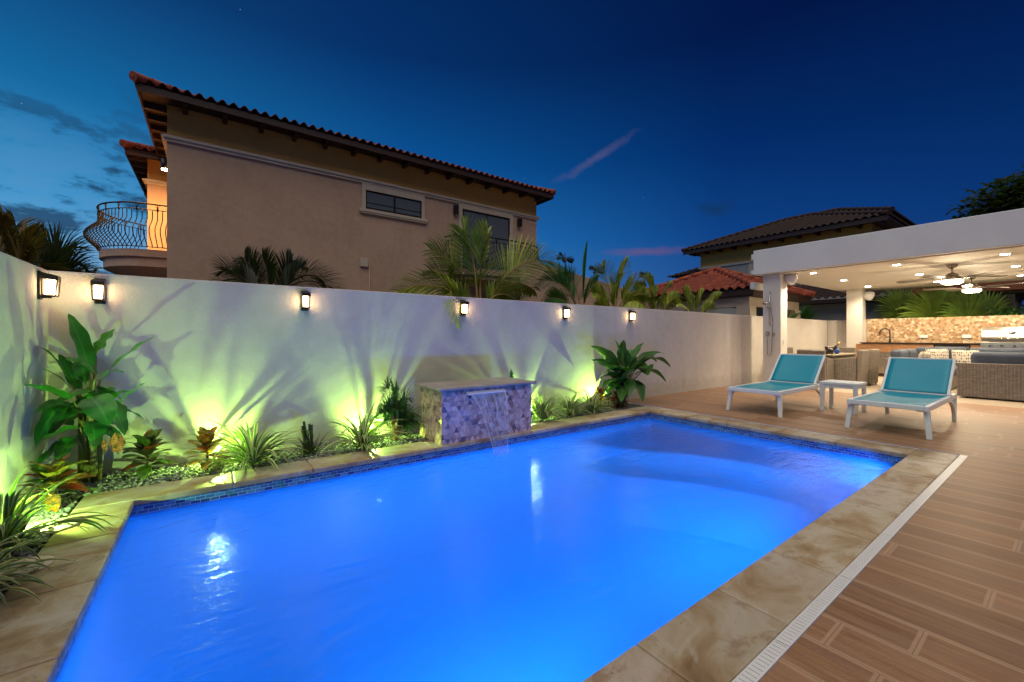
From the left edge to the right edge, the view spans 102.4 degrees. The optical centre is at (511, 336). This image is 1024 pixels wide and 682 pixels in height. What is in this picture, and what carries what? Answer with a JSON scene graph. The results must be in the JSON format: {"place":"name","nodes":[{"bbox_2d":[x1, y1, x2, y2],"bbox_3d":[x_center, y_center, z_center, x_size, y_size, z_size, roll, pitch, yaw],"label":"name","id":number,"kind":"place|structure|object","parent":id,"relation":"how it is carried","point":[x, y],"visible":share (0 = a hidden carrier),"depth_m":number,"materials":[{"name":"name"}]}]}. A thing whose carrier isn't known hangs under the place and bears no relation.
{"place":"outdoors","nodes":[
{"label":"outdoors","id":0,"kind":"place"},
{"bbox_2d":[83,71,555,300],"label":"tan house","id":1,"kind":"structure","parent":0,"point":[355,212],"depth_m":11.55,"materials":[{"name":"paint"}]},
{"bbox_2d":[161,158,166,170],"bbox_3d":[-8.950,-4.444,10.643,0.202,0.272,0.169,0,0,-36],"label":"wall downlight","id":2,"kind":"object","parent":1,"relation":"attached to","point":[164,164],"depth_m":10.56,"materials":[{"name":"black metal"}]},
{"bbox_2d":[366,190,420,217],"bbox_3d":[-3.712,-4.154,13.001,1.807,0.582,0.034,0,0,-36],"label":"window frame","id":3,"kind":"structure","parent":1,"relation":"in","point":[395,197],"depth_m":12.98,"materials":[{"name":"black metal"}]},
{"bbox_2d":[367,192,419,215],"label":"window pane","id":4,"kind":"structure","parent":1,"relation":"in","point":[375,198],"depth_m":12.94,"materials":[{"name":"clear glass"}]},
{"bbox_2d":[453,205,458,214],"bbox_3d":[-1.937,-4.375,14.185,0.150,0.300,0.157,0,0,-36],"label":"house sconce","id":5,"kind":"object","parent":1,"relation":"attached to","point":[456,209],"visible":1,"depth_m":14.14,"materials":[{"name":"black metal"}]},
{"bbox_2d":[517,218,521,226],"bbox_3d":[0.294,-4.379,15.804,0.150,0.300,0.157,0,0,-36],"label":"house sconce","id":6,"kind":"object","parent":1,"relation":"attached to","point":[519,222],"visible":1,"depth_m":15.74,"materials":[{"name":"black metal"}]},
{"bbox_2d":[0,402,644,599],"bbox_3d":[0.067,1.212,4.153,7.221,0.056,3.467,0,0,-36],"label":"gravel","id":7,"kind":"structure","parent":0,"point":[110,479],"depth_m":3.64,"materials":[{"name":"grey gravel"}]},
{"bbox_2d":[19,520,28,538],"bbox_3d":[-2.919,1.157,2.440,0.068,0.167,0.090,0,0,-36],"label":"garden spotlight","id":8,"kind":"object","parent":7,"relation":"on","point":[24,527],"visible":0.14,"depth_m":2.44,"materials":[{"name":"black metal"}]},
{"bbox_2d":[0,528,76,604],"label":"strap leaf plant","id":9,"kind":"object","parent":7,"relation":"on","point":[7,574],"visible":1,"depth_m":1.90,"materials":[{"name":"green plant"}]},
{"bbox_2d":[24,517,78,536],"bbox_3d":[-2.885,1.190,2.589,0.250,0.012,0.250,0,0,-36],"label":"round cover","id":10,"kind":"object","parent":7,"relation":"on","point":[61,527],"visible":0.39,"depth_m":2.56,"materials":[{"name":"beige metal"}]},
{"bbox_2d":[18,454,100,511],"bbox_3d":[-3.258,1.042,2.955,0.417,0.377,0.395,0,0,-25],"label":"croton shrub","id":11,"kind":"object","parent":7,"relation":"on","point":[56,470],"visible":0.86,"depth_m":2.94,"materials":[{"name":"green plant"}]},
{"bbox_2d":[0,468,119,569],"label":"strap leaf plant","id":12,"kind":"object","parent":7,"relation":"on","point":[13,517],"visible":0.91,"depth_m":2.34,"materials":[{"name":"green plant"}]},
{"bbox_2d":[25,313,153,482],"bbox_3d":[-3.346,0.524,3.323,0.713,1.432,0.621,0,0,-36],"label":"banana plant","id":13,"kind":"object","parent":7,"relation":"on","point":[97,410],"visible":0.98,"depth_m":3.31,"materials":[{"name":"green plant"}]},
{"bbox_2d":[121,428,178,478],"bbox_3d":[-3.175,1.018,3.611,0.396,0.425,0.394,0,0,-36],"label":"croton shrub","id":14,"kind":"object","parent":7,"relation":"on","point":[147,443],"visible":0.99,"depth_m":3.58,"materials":[{"name":"green plant"}]},
{"bbox_2d":[179,426,233,472],"bbox_3d":[-2.740,1.020,3.686,0.426,0.421,0.361,0,0,-36],"label":"croton shrub","id":15,"kind":"object","parent":7,"relation":"on","point":[202,442],"visible":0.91,"depth_m":3.67,"materials":[{"name":"green plant"}]},
{"bbox_2d":[179,415,251,462],"bbox_3d":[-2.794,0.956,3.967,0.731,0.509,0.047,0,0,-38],"label":"strap leaf plant","id":16,"kind":"object","parent":7,"relation":"on","point":[220,434],"visible":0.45,"depth_m":3.95,"materials":[{"name":"plant"}]},
{"bbox_2d":[183,418,309,475],"bbox_3d":[-2.401,0.959,3.848,0.958,0.458,0.959,0,0,-9],"label":"strap leaf plant","id":17,"kind":"object","parent":7,"relation":"on","point":[254,448],"visible":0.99,"depth_m":3.80,"materials":[{"name":"green plant"}]},
{"bbox_2d":[289,421,330,454],"bbox_3d":[-2.084,1.037,4.231,0.475,0.327,0.429,0,0,12],"label":"cactus","id":18,"kind":"object","parent":7,"relation":"on","point":[308,435],"visible":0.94,"depth_m":4.22,"materials":[{"name":"green plant"}]},
{"bbox_2d":[319,400,409,456],"bbox_3d":[-1.578,0.960,4.390,0.966,0.455,1.022,0,0,-36],"label":"strap leaf plant","id":19,"kind":"object","parent":7,"relation":"on","point":[364,436],"visible":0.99,"depth_m":4.39,"materials":[{"name":"green plant"}]},
{"bbox_2d":[369,377,423,440],"bbox_3d":[-1.348,0.829,4.783,0.548,0.784,0.638,0,0,29],"label":"areca palm","id":20,"kind":"object","parent":7,"relation":"on","point":[392,408],"visible":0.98,"depth_m":4.74,"materials":[{"name":"green plant"}]},
{"bbox_2d":[415,377,536,445],"bbox_3d":[-0.429,0.897,5.125,1.365,0.666,0.680,0,0,-36],"label":"water feature","id":21,"kind":"object","parent":7,"relation":"on","point":[452,412],"visible":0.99,"depth_m":4.83,"materials":[{"name":"stone"}]},
{"bbox_2d":[531,393,575,421],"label":"strap leaf plant","id":22,"kind":"object","parent":7,"relation":"on","point":[541,409],"visible":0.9,"depth_m":5.86,"materials":[{"name":"green plant"}]},
{"bbox_2d":[546,390,593,417],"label":"strap leaf plant","id":23,"kind":"object","parent":7,"relation":"on","point":[568,404],"visible":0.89,"depth_m":6.19,"materials":[{"name":"green plant"}]},
{"bbox_2d":[575,389,614,413],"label":"strap leaf plant","id":24,"kind":"object","parent":7,"relation":"on","point":[592,408],"visible":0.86,"depth_m":6.47,"materials":[{"name":"green plant"}]},
{"bbox_2d":[593,387,612,406],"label":"croton shrub","id":25,"kind":"object","parent":7,"relation":"on","point":[601,391],"visible":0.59,"depth_m":6.88,"materials":[{"name":"green plant"}]},
{"bbox_2d":[601,388,616,406],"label":"croton shrub","id":26,"kind":"object","parent":7,"relation":"on","point":[609,394],"visible":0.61,"depth_m":6.98,"materials":[{"name":"green plant"}]},
{"bbox_2d":[607,388,628,408],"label":"croton shrub","id":27,"kind":"object","parent":7,"relation":"on","point":[615,398],"visible":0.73,"depth_m":6.91,"materials":[{"name":"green plant"}]},
{"bbox_2d":[591,340,669,408],"bbox_3d":[2.042,0.643,7.083,2.118,1.194,0.650,0,0,-36],"label":"cordyline plant","id":28,"kind":"object","parent":7,"relation":"on","point":[624,363],"visible":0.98,"depth_m":6.98,"materials":[{"name":"green plant"}]},
{"bbox_2d":[56,418,895,681],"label":"pool water","id":29,"kind":"structure","parent":0,"point":[580,556],"depth_m":2.43,"materials":[{"name":"blue liquid"}]},
{"bbox_2d":[52,414,903,681],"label":"waterline tiles","id":30,"kind":"object","parent":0,"point":[174,503],"visible":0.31,"depth_m":4.25,"materials":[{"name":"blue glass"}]},
{"bbox_2d":[475,395,515,457],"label":"falling water","id":31,"kind":"structure","parent":0,"point":[489,434],"depth_m":4.59,"materials":[{"name":"clear liquid"}]},
{"bbox_2d":[0,0,1023,487],"label":"sky","id":32,"kind":"structure","parent":0,"point":[659,129],"materials":[{"name":"blue"}]},
{"bbox_2d":[667,206,916,314],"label":"house","id":33,"kind":"structure","parent":0,"point":[733,251],"depth_m":21.87,"materials":[{"name":"brown paint"}]},
{"bbox_2d":[626,384,1023,681],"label":"pool deck","id":34,"kind":"structure","parent":0,"point":[933,591],"depth_m":2.15,"materials":[{"name":"brown wood"}]},
{"bbox_2d":[726,353,825,417],"bbox_3d":[4.529,0.759,6.980,1.980,0.888,0.819,0,0,-36],"label":"sun lounger","id":35,"kind":"object","parent":34,"relation":"on","point":[792,373],"visible":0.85,"depth_m":7.20,"materials":[{"name":"teal"}]},
{"bbox_2d":[627,402,959,455],"bbox_3d":[3.220,1.214,5.987,0.045,0.033,4.490,0,0,-36],"label":"edging strip","id":36,"kind":"object","parent":34,"relation":"on","point":[804,430],"visible":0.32,"depth_m":5.17,"materials":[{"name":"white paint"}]},
{"bbox_2d":[819,379,866,414],"bbox_3d":[5.347,0.963,6.653,0.490,0.475,0.490,0,0,-36],"label":"side table","id":37,"kind":"object","parent":34,"relation":"on","point":[855,386],"visible":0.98,"depth_m":6.59,"materials":[{"name":"white plastic"}]},
{"bbox_2d":[732,455,967,681],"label":"drain channel","id":38,"kind":"object","parent":34,"relation":"on","point":[766,660],"visible":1,"depth_m":1.91,"materials":[{"name":"white plastic"}]},
{"bbox_2d":[845,357,956,439],"bbox_3d":[5.408,0.759,5.666,1.980,0.888,0.819,0,0,-36],"label":"sun lounger","id":39,"kind":"object","parent":34,"relation":"on","point":[924,385],"visible":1,"depth_m":5.88,"materials":[{"name":"teal"}]},
{"bbox_2d":[868,349,879,385],"bbox_3d":[8.834,0.752,10.437,0.600,0.895,0.637,0,0,-36],"label":"dining chair","id":40,"kind":"object","parent":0,"point":[873,369],"visible":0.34,"depth_m":10.09,"materials":[{"name":"brown wicker"}]},
{"bbox_2d":[745,376,1023,407],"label":"patio floor","id":41,"kind":"structure","parent":0,"point":[975,400],"depth_m":7.88,"materials":[{"name":"beige tile"}]},
{"bbox_2d":[787,347,792,353],"bbox_3d":[8.069,0.752,11.612,0.600,0.895,0.637,0,0,-36],"label":"dining chair","id":42,"kind":"object","parent":41,"relation":"on","point":[789,349],"visible":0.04,"depth_m":11.81,"materials":[{"name":"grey wicker"}]},
{"bbox_2d":[797,349,833,382],"bbox_3d":[7.424,0.752,10.082,0.637,0.895,0.600,0,0,-36],"label":"dining chair","id":43,"kind":"object","parent":41,"relation":"on","point":[827,371],"visible":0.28,"depth_m":9.78,"materials":[{"name":"brown wicker"}]},
{"bbox_2d":[789,353,856,358],"bbox_3d":[8.217,0.818,10.854,1.850,0.765,0.960,0,0,-36],"label":"dining table","id":44,"kind":"object","parent":41,"relation":"on","point":[840,355],"visible":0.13,"depth_m":10.39,"materials":[{"name":"stone"}]},
{"bbox_2d":[824,346,833,353],"bbox_3d":[7.858,0.336,10.199,0.204,0.198,0.204,0,0,-36],"label":"ice bucket","id":45,"kind":"object","parent":44,"relation":"on","point":[829,349],"visible":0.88,"depth_m":10.13,"materials":[{"name":"metal"}]},
{"bbox_2d":[837,347,855,356],"bbox_3d":[9.190,0.752,11.548,0.637,0.895,0.600,0,0,-36],"label":"dining chair","id":46,"kind":"object","parent":41,"relation":"on","point":[846,350],"visible":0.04,"depth_m":11.59,"materials":[{"name":"brown wicker"}]},
{"bbox_2d":[828,320,866,347],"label":"boundary wall","id":47,"kind":"structure","parent":41,"relation":"on","point":[836,331],"depth_m":13.79,"materials":[{"name":"white paint"}]},
{"bbox_2d":[833,349,869,384],"bbox_3d":[8.191,0.752,9.996,0.600,0.895,0.637,0,0,-36],"label":"dining chair","id":48,"kind":"object","parent":41,"relation":"on","point":[852,369],"visible":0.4,"depth_m":9.75,"materials":[{"name":"brown wicker"}]},
{"bbox_2d":[750,208,1023,381],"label":"pavilion","id":49,"kind":"structure","parent":41,"relation":"on","point":[973,245],"depth_m":9.13,"materials":[{"name":"white paint"}]},
{"bbox_2d":[762,292,774,355],"bbox_3d":[6.275,-0.313,10.085,0.196,1.578,0.238,0,0,-36],"label":"outdoor shower","id":50,"kind":"object","parent":49,"relation":"attached to","point":[769,307],"visible":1,"depth_m":10.10,"materials":[{"name":"silver metal"}]},
{"bbox_2d":[784,274,797,284],"bbox_3d":[6.812,-1.394,10.028,0.278,0.274,0.277,0,0,-36],"label":"wall speaker","id":51,"kind":"object","parent":49,"relation":"attached to","point":[790,279],"depth_m":9.95,"materials":[{"name":"white plastic"}]},
{"bbox_2d":[863,291,874,300],"bbox_3d":[11.335,-1.293,13.075,0.307,0.302,0.306,0,0,-36],"label":"wall speaker","id":52,"kind":"object","parent":49,"relation":"attached to","point":[868,295],"depth_m":12.99,"materials":[{"name":"white plastic"}]},
{"bbox_2d":[897,264,1007,284],"bbox_3d":[9.286,-1.315,8.763,1.701,0.415,1.652,0,0,-36],"label":"ceiling fan","id":53,"kind":"object","parent":49,"relation":"hanging from","point":[951,278],"visible":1,"depth_m":8.62,"materials":[{"name":"silver metal"}]},
{"bbox_2d":[923,276,1023,292],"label":"ceiling fan","id":54,"kind":"object","parent":49,"relation":"hanging from","point":[971,287],"visible":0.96,"depth_m":10.28,"materials":[{"name":"silver metal"}]},
{"bbox_2d":[856,342,979,376],"bbox_3d":[13.421,0.685,9.812,0.710,1.030,8.121,0,0,-36],"label":"kitchen counter","id":55,"kind":"object","parent":41,"relation":"on","point":[885,348],"visible":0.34,"depth_m":12.19,"materials":[{"name":"stone"}]},
{"bbox_2d":[879,353,884,372],"bbox_3d":[11.119,0.801,12.448,0.059,0.598,0.250,0,0,-36],"label":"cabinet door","id":56,"kind":"structure","parent":55,"relation":"in","point":[882,355],"depth_m":12.42,"materials":[{"name":"wood"}]},
{"bbox_2d":[879,328,892,341],"bbox_3d":[11.399,-0.046,12.546,0.313,0.432,0.060,0,0,36],"label":"kitchen tap","id":57,"kind":"object","parent":55,"relation":"on","point":[890,339],"visible":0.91,"depth_m":12.49,"materials":[{"name":"black metal"}]},
{"bbox_2d":[934,345,969,349],"bbox_3d":[12.000,0.610,11.244,0.045,0.780,0.664,0,0,-36],"label":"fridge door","id":58,"kind":"structure","parent":55,"relation":"in","point":[967,347],"depth_m":11.17,"materials":[{"name":"silver metal"}]},
{"bbox_2d":[980,327,1023,348],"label":"gas grill","id":59,"kind":"object","parent":55,"relation":"on","point":[1002,337],"visible":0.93,"depth_m":10.49,"materials":[{"name":"metal"}]},
{"bbox_2d":[884,349,956,389],"bbox_3d":[9.541,0.750,9.566,1.720,0.900,1.000,0,0,-36],"label":"wicker sofa","id":60,"kind":"object","parent":41,"relation":"on","point":[909,353],"visible":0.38,"depth_m":9.46,"materials":[{"name":"wicker"}]},
{"bbox_2d":[918,351,930,357],"bbox_3d":[9.874,0.526,9.876,0.420,0.369,0.187,0,0,-26],"label":"throw pillow","id":61,"kind":"object","parent":60,"relation":"on","point":[924,354],"visible":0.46,"depth_m":9.77,"materials":[{"name":"beige fabric"}]},
{"bbox_2d":[867,315,1023,342],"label":"stone kitchen wall","id":62,"kind":"structure","parent":41,"relation":"on","point":[944,329],"depth_m":11.93,"materials":[{"name":"stone"}]},
{"bbox_2d":[916,347,1023,366],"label":"wicker sofa","id":63,"kind":"object","parent":41,"relation":"on","point":[1015,350],"visible":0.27,"depth_m":9.93,"materials":[{"name":"wicker"}]},
{"bbox_2d":[926,349,948,358],"bbox_3d":[10.597,0.506,10.248,0.420,0.408,0.193,0,0,29],"label":"throw pillow","id":64,"kind":"object","parent":63,"relation":"on","point":[940,353],"visible":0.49,"depth_m":10.20,"materials":[{"name":"beige fabric"}]},
{"bbox_2d":[952,350,978,364],"bbox_3d":[11.038,0.516,10.037,0.190,0.388,0.460,0,0,-36],"label":"throw pillow","id":65,"kind":"object","parent":63,"relation":"on","point":[963,356],"visible":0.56,"depth_m":10.02,"materials":[{"name":"beige fabric"}]},
{"bbox_2d":[957,352,1023,400],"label":"wicker sofa","id":66,"kind":"object","parent":41,"relation":"on","point":[996,375],"visible":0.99,"depth_m":7.80,"materials":[{"name":"wicker"}]},
{"label":"ground","id":67,"kind":"structure","parent":0,"visible":0},
{"bbox_2d":[0,251,47,510],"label":"garden wall","id":68,"kind":"structure","parent":67,"relation":"on","point":[23,329],"depth_m":2.93,"materials":[{"name":"white paint"}]},
{"bbox_2d":[37,271,60,299],"bbox_3d":[-3.671,-0.405,3.267,0.112,0.222,0.088,0,0,-36],"label":"wall lantern","id":69,"kind":"object","parent":68,"relation":"attached to","point":[51,287],"depth_m":3.25,"materials":[{"name":"black metal"}]},
{"bbox_2d":[0,204,69,270],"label":"dark palm","id":70,"kind":"object","parent":67,"relation":"on","point":[20,240],"visible":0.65,"depth_m":5.97,"materials":[{"name":"green plant"}]},
{"bbox_2d":[31,221,102,273],"bbox_3d":[-8.038,-0.413,6.887,1.985,3.326,1.270,0,0,8],"label":"dark palm","id":71,"kind":"object","parent":67,"relation":"on","point":[56,252],"visible":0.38,"depth_m":7.05,"materials":[{"name":"green plant"}]},
{"bbox_2d":[208,246,344,288],"bbox_3d":[-4.640,-0.302,8.152,2.326,3.103,1.735,0,0,-36],"label":"dark palm","id":72,"kind":"object","parent":67,"relation":"on","point":[246,270],"visible":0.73,"depth_m":8.02,"materials":[{"name":"green plant"}]},
{"bbox_2d":[48,270,827,477],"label":"garden wall","id":73,"kind":"structure","parent":67,"relation":"on","point":[274,358],"depth_m":4.70,"materials":[{"name":"white paint"}]},
{"bbox_2d":[90,278,106,303],"bbox_3d":[-3.582,-0.400,3.570,0.088,0.222,0.112,0,0,-36],"label":"wall lantern","id":74,"kind":"object","parent":73,"relation":"attached to","point":[98,295],"depth_m":3.55,"materials":[{"name":"white glass"}]},
{"bbox_2d":[300,290,310,310],"bbox_3d":[-2.269,-0.400,4.523,0.088,0.222,0.112,0,0,-36],"label":"wall lantern","id":75,"kind":"object","parent":73,"relation":"attached to","point":[305,302],"depth_m":4.50,"materials":[{"name":"white glass"}]},
{"bbox_2d":[443,290,462,330],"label":"palm frond","id":76,"kind":"object","parent":73,"relation":"hanging from","point":[457,324],"visible":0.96,"depth_m":5.58,"materials":[{"name":"green plant"}]},
{"bbox_2d":[460,300,468,315],"bbox_3d":[-0.658,-0.400,5.692,0.088,0.222,0.112,0,0,-36],"label":"wall lantern","id":77,"kind":"object","parent":73,"relation":"attached to","point":[464,303],"depth_m":5.67,"materials":[{"name":"white glass"}]},
{"bbox_2d":[563,306,570,318],"bbox_3d":[0.906,-0.400,6.826,0.088,0.222,0.112,0,0,-36],"label":"wall lantern","id":78,"kind":"object","parent":73,"relation":"attached to","point":[566,312],"depth_m":6.80,"materials":[{"name":"white glass"}]},
{"bbox_2d":[629,310,635,321],"bbox_3d":[2.288,-0.400,7.829,0.088,0.222,0.112,0,0,-36],"label":"wall lantern","id":79,"kind":"object","parent":73,"relation":"attached to","point":[632,315],"depth_m":7.81,"materials":[{"name":"white glass"}]},
{"bbox_2d":[387,215,562,300],"bbox_3d":[-0.497,-0.412,7.037,3.270,3.332,1.018,0,0,-31],"label":"areca palm","id":80,"kind":"object","parent":67,"relation":"on","point":[480,236],"visible":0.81,"depth_m":6.88,"materials":[{"name":"green plant"}]},
{"bbox_2d":[556,252,574,263],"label":"distant palm","id":81,"kind":"object","parent":67,"relation":"on","point":[571,261],"visible":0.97,"depth_m":40.82,"materials":[{"name":"green plant"}]},
{"bbox_2d":[533,240,598,304],"bbox_3d":[1.027,-1.254,8.651,0.971,1.661,2.427,0,0,38],"label":"areca palm","id":82,"kind":"object","parent":67,"relation":"on","point":[555,294],"visible":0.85,"depth_m":8.46,"materials":[{"name":"green plant"}]},
{"bbox_2d":[520,259,651,308],"bbox_3d":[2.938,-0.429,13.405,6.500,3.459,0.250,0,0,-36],"label":"palm tree","id":83,"kind":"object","parent":67,"relation":"on","point":[590,300],"depth_m":12.09,"materials":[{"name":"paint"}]},
{"bbox_2d":[589,266,602,274],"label":"distant palm","id":84,"kind":"object","parent":67,"relation":"on","point":[593,268],"visible":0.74,"depth_m":43.41,"materials":[{"name":"green plant"}]},
{"bbox_2d":[589,255,654,306],"bbox_3d":[2.258,-1.198,9.029,2.482,1.626,1.080,0,0,-36],"label":"areca palm","id":85,"kind":"object","parent":67,"relation":"on","point":[600,296],"visible":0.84,"depth_m":9.34,"materials":[{"name":"green plant"}]},
{"bbox_2d":[620,271,682,309],"bbox_3d":[3.336,-1.040,9.946,0.968,1.344,3.032,0,0,39],"label":"areca palm","id":86,"kind":"object","parent":67,"relation":"on","point":[667,299],"visible":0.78,"depth_m":9.95,"materials":[{"name":"green plant"}]},
{"bbox_2d":[674,284,721,312],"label":"areca palm","id":87,"kind":"object","parent":67,"relation":"on","point":[708,303],"visible":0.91,"depth_m":10.84,"materials":[{"name":"green plant"}]},
{"bbox_2d":[646,266,815,317],"bbox_3d":[7.348,-0.640,14.857,4.606,3.780,4.734,0,0,-36],"label":"tiled gazebo","id":88,"kind":"object","parent":67,"relation":"on","point":[739,294],"visible":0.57,"depth_m":13.44,"materials":[{"name":"tile"}]},
{"bbox_2d":[787,312,802,318],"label":"broad leaf plant","id":89,"kind":"object","parent":67,"relation":"on","point":[794,315],"visible":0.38,"depth_m":13.46,"materials":[{"name":"green plant"}]},
{"bbox_2d":[799,303,823,319],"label":"yucca plant","id":90,"kind":"object","parent":67,"relation":"on","point":[807,314],"visible":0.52,"depth_m":15.78,"materials":[{"name":"green plant"}]},
{"bbox_2d":[735,280,1023,320],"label":"terrace building","id":91,"kind":"structure","parent":67,"relation":"on","point":[833,309],"depth_m":15.91,"materials":[{"name":"grey paint"}]},
{"bbox_2d":[872,286,962,327],"bbox_3d":[13.285,-0.269,13.284,3.132,3.038,1.396,0,0,0],"label":"fan palm","id":92,"kind":"object","parent":67,"relation":"on","point":[907,304],"visible":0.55,"depth_m":12.62,"materials":[{"name":"green plant"}]},
{"bbox_2d":[936,286,1014,316],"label":"fan palm","id":93,"kind":"object","parent":67,"relation":"on","point":[968,304],"visible":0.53,"depth_m":12.06,"materials":[{"name":"green plant"}]},
{"bbox_2d":[945,162,1023,219],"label":"dark tree","id":94,"kind":"object","parent":67,"relation":"on","point":[1006,197],"visible":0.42,"depth_m":14.52,"materials":[{"name":"green plant"}]},
{"bbox_2d":[986,305,1023,315],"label":"leafy shrub","id":95,"kind":"object","parent":67,"relation":"on","point":[1005,311],"visible":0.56,"depth_m":11.46,"materials":[{"name":"green plant"}]},
{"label":"pool basin","id":96,"kind":"structure","parent":0,"visible":0},
{"bbox_2d":[0,406,958,681],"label":"pool coping","id":97,"kind":"object","parent":96,"relation":"on","point":[734,626],"visible":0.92,"depth_m":2.12,"materials":[{"name":"stone"}]},
{"bbox_2d":[0,556,54,580],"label":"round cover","id":98,"kind":"object","parent":97,"relation":"on","point":[48,562],"visible":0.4,"depth_m":2.13,"materials":[{"name":"beige metal"}]}
]}

